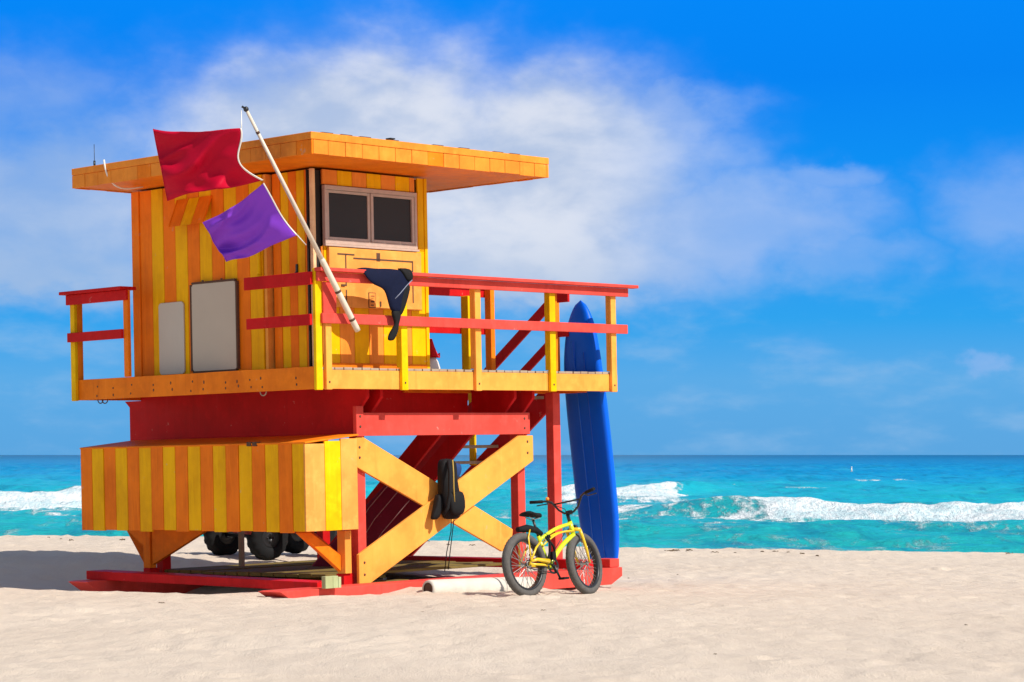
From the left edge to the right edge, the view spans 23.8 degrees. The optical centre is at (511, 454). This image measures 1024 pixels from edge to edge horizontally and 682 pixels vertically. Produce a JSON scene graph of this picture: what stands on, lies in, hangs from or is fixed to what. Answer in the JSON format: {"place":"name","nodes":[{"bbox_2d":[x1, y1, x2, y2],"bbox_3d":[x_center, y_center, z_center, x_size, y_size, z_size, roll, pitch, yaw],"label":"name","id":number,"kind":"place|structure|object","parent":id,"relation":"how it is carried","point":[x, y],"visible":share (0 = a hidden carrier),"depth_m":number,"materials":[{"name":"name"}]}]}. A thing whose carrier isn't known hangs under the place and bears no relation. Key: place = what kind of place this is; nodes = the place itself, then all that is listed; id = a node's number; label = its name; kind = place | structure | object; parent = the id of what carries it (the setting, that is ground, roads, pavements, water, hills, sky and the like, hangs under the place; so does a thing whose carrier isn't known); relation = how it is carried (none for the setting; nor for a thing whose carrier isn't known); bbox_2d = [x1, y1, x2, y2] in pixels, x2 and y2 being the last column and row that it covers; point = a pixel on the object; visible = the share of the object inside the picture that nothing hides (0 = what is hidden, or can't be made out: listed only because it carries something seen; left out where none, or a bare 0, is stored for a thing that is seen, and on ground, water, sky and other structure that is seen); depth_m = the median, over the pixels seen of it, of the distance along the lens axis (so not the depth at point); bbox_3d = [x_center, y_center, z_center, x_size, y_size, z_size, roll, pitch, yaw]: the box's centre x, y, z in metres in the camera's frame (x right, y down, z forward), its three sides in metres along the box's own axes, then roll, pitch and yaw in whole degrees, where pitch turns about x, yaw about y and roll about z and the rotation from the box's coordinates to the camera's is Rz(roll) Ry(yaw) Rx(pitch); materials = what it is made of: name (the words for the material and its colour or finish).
{"place":"outdoors","nodes":[
{"label":"outdoors","id":0,"kind":"place"},
{"bbox_2d":[430,339,439,368],"bbox_3d":[-0.989,-1.217,29.626,0.230,0.402,0.230,0,0,-3],"label":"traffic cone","id":1,"kind":"object","parent":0,"point":[434,362],"visible":0.56,"depth_m":29.56,"materials":[{"name":"red plastic"}]},
{"bbox_2d":[0,535,1023,681],"bbox_3d":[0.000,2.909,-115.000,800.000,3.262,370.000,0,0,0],"label":"sand","id":2,"kind":"structure","parent":0,"point":[746,615],"depth_m":21.82,"materials":[{"name":"beige sand"}]},
{"bbox_2d":[203,530,336,559],"bbox_3d":[-3.239,0.924,34.089,1.988,1.030,1.337,-1,1,-41],"label":"quad bike","id":3,"kind":"object","parent":2,"relation":"on","point":[267,545],"visible":0.39,"depth_m":33.85,"materials":[{"name":"black rubber"}]},
{"bbox_2d":[266,577,298,577],"bbox_3d":[-3.345,1.602,30.909,2.105,0.182,0.160,0,0,18],"label":"timber plank","id":4,"kind":"object","parent":2,"relation":"on","point":[282,577],"depth_m":30.68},
{"bbox_2d":[283,574,385,579],"bbox_3d":[-2.399,1.530,29.946,1.870,0.144,0.140,0,0,28],"label":"timber plank","id":5,"kind":"object","parent":2,"relation":"on","point":[381,576],"visible":0.19,"depth_m":29.89,"materials":[{"name":"red wood"}]},
{"bbox_2d":[59,131,638,597],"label":"lifeguard tower","id":6,"kind":"structure","parent":2,"relation":"on","point":[253,387],"depth_m":28.95,"materials":[{"name":"orange paint"}]},
{"bbox_2d":[272,169,308,367],"bbox_3d":[-2.542,-2.145,28.100,0.699,2.270,0.085,-1,0,43],"label":"door","id":7,"kind":"structure","parent":6,"relation":"in","point":[289,255],"depth_m":28.13,"materials":[{"name":"orange paint"}]},
{"bbox_2d":[241,105,359,331],"bbox_3d":[-2.282,-2.593,26.825,0.301,2.408,1.798,0,0,45],"label":"flag pole","id":8,"kind":"object","parent":6,"relation":"attached to","point":[339,294],"visible":1,"depth_m":26.99,"materials":[{"name":"white metal"}]},
{"bbox_2d":[153,128,262,200],"bbox_3d":[-3.353,-3.195,26.482,1.341,0.778,0.263,0,0,25],"label":"red flag","id":9,"kind":"object","parent":8,"relation":"hanging from","point":[191,162],"visible":1,"depth_m":26.45,"materials":[{"name":"fabric"}]},
{"bbox_2d":[203,183,296,261],"bbox_3d":[-2.912,-2.549,26.658,1.087,0.801,0.402,0,0,31],"label":"purple flag","id":10,"kind":"object","parent":8,"relation":"hanging from","point":[253,223],"visible":1,"depth_m":26.60,"materials":[{"name":"fabric"}]},
{"bbox_2d":[322,576,340,588],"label":"timber block","id":11,"kind":"structure","parent":6,"relation":"on","point":[331,582],"depth_m":26.98,"materials":[{"name":"beige wood"}]},
{"bbox_2d":[327,190,370,241],"bbox_3d":[-1.909,-2.774,28.209,0.028,0.574,0.691,-1,0,43],"label":"window","id":12,"kind":"structure","parent":6,"relation":"in","point":[348,213],"depth_m":28.22,"materials":[{"name":"black glass"}]},
{"bbox_2d":[322,185,417,249],"bbox_3d":[-1.660,-2.781,28.473,0.053,0.678,1.483,-1,0,43],"label":"window frame","id":13,"kind":"structure","parent":6,"relation":"in","point":[324,187],"depth_m":28.34,"materials":[{"name":"white wood"}]},
{"bbox_2d":[357,267,412,340],"bbox_3d":[-1.493,-1.736,27.945,0.766,0.850,0.266,0,0,-44],"label":"wetsuit","id":14,"kind":"object","parent":6,"relation":"hanging from","point":[393,284],"visible":1,"depth_m":27.92,"materials":[{"name":"black rubber"}]},
{"bbox_2d":[370,193,414,244],"bbox_3d":[-1.421,-2.782,28.726,0.040,0.574,0.708,-1,0,43],"label":"window","id":15,"kind":"structure","parent":6,"relation":"in","point":[391,219],"depth_m":28.73,"materials":[{"name":"black glass"}]},
{"bbox_2d":[431,459,464,570],"bbox_3d":[-0.751,0.720,28.980,0.275,1.350,0.516,0,0,39],"label":"backpack","id":16,"kind":"object","parent":6,"relation":"hanging from","point":[449,501],"visible":1,"depth_m":28.91,"materials":[{"name":"black fabric"}]},
{"bbox_2d":[313,485,421,566],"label":"ramp","id":17,"kind":"structure","parent":2,"relation":"on","point":[388,508],"depth_m":29.99,"materials":[{"name":"red paint"}]},
{"bbox_2d":[371,579,408,582],"bbox_3d":[-1.553,1.527,28.905,0.140,0.067,0.856,0,0,37],"label":"timber offcut","id":18,"kind":"object","parent":2,"relation":"on","point":[389,580],"visible":0.07,"depth_m":28.93,"materials":[{"name":"orange wood"}]},
{"bbox_2d":[422,577,534,592],"bbox_3d":[-0.372,1.554,28.081,1.581,0.266,0.250,0,0,-42],"label":"canvas roll","id":19,"kind":"object","parent":2,"relation":"on","point":[467,585],"visible":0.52,"depth_m":27.86,"materials":[{"name":"white fabric"}]},
{"bbox_2d":[502,487,602,595],"bbox_3d":[0.458,1.004,27.268,0.863,1.182,1.782,-11,-8,40],"label":"bicycle","id":20,"kind":"object","parent":2,"relation":"on","point":[573,539],"visible":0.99,"depth_m":27.12,"materials":[{"name":"yellow metal"}]},
{"bbox_2d":[544,533,556,563],"bbox_3d":[0.416,1.069,27.125,0.143,0.410,0.176,-11,-8,40],"label":"cable lock","id":21,"kind":"object","parent":20,"relation":"attached to","point":[552,555],"visible":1,"depth_m":27.09,"materials":[{"name":"black plastic"}]},
{"bbox_2d":[564,300,618,558],"bbox_3d":[1.034,-0.200,31.587,0.766,3.602,0.632,0,0,43],"label":"paddleboard","id":22,"kind":"object","parent":2,"relation":"on","point":[590,441],"visible":0.77,"depth_m":31.46,"materials":[{"name":"blue plastic"}]},
{"bbox_2d":[0,455,1023,552],"bbox_3d":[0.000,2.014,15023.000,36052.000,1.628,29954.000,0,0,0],"label":"sea","id":23,"kind":"structure","parent":0,"point":[940,503],"depth_m":105.04,"materials":[{"name":"teal liquid"}]},
{"bbox_2d":[0,0,1023,454],"label":"sky","id":24,"kind":"structure","parent":0,"point":[814,209],"materials":[{"name":"blue"}]},
{"bbox_2d":[49,537,1012,653],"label":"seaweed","id":25,"kind":"object","parent":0,"point":[584,548],"visible":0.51,"depth_m":41.38,"materials":[{"name":"plant"}]}
]}

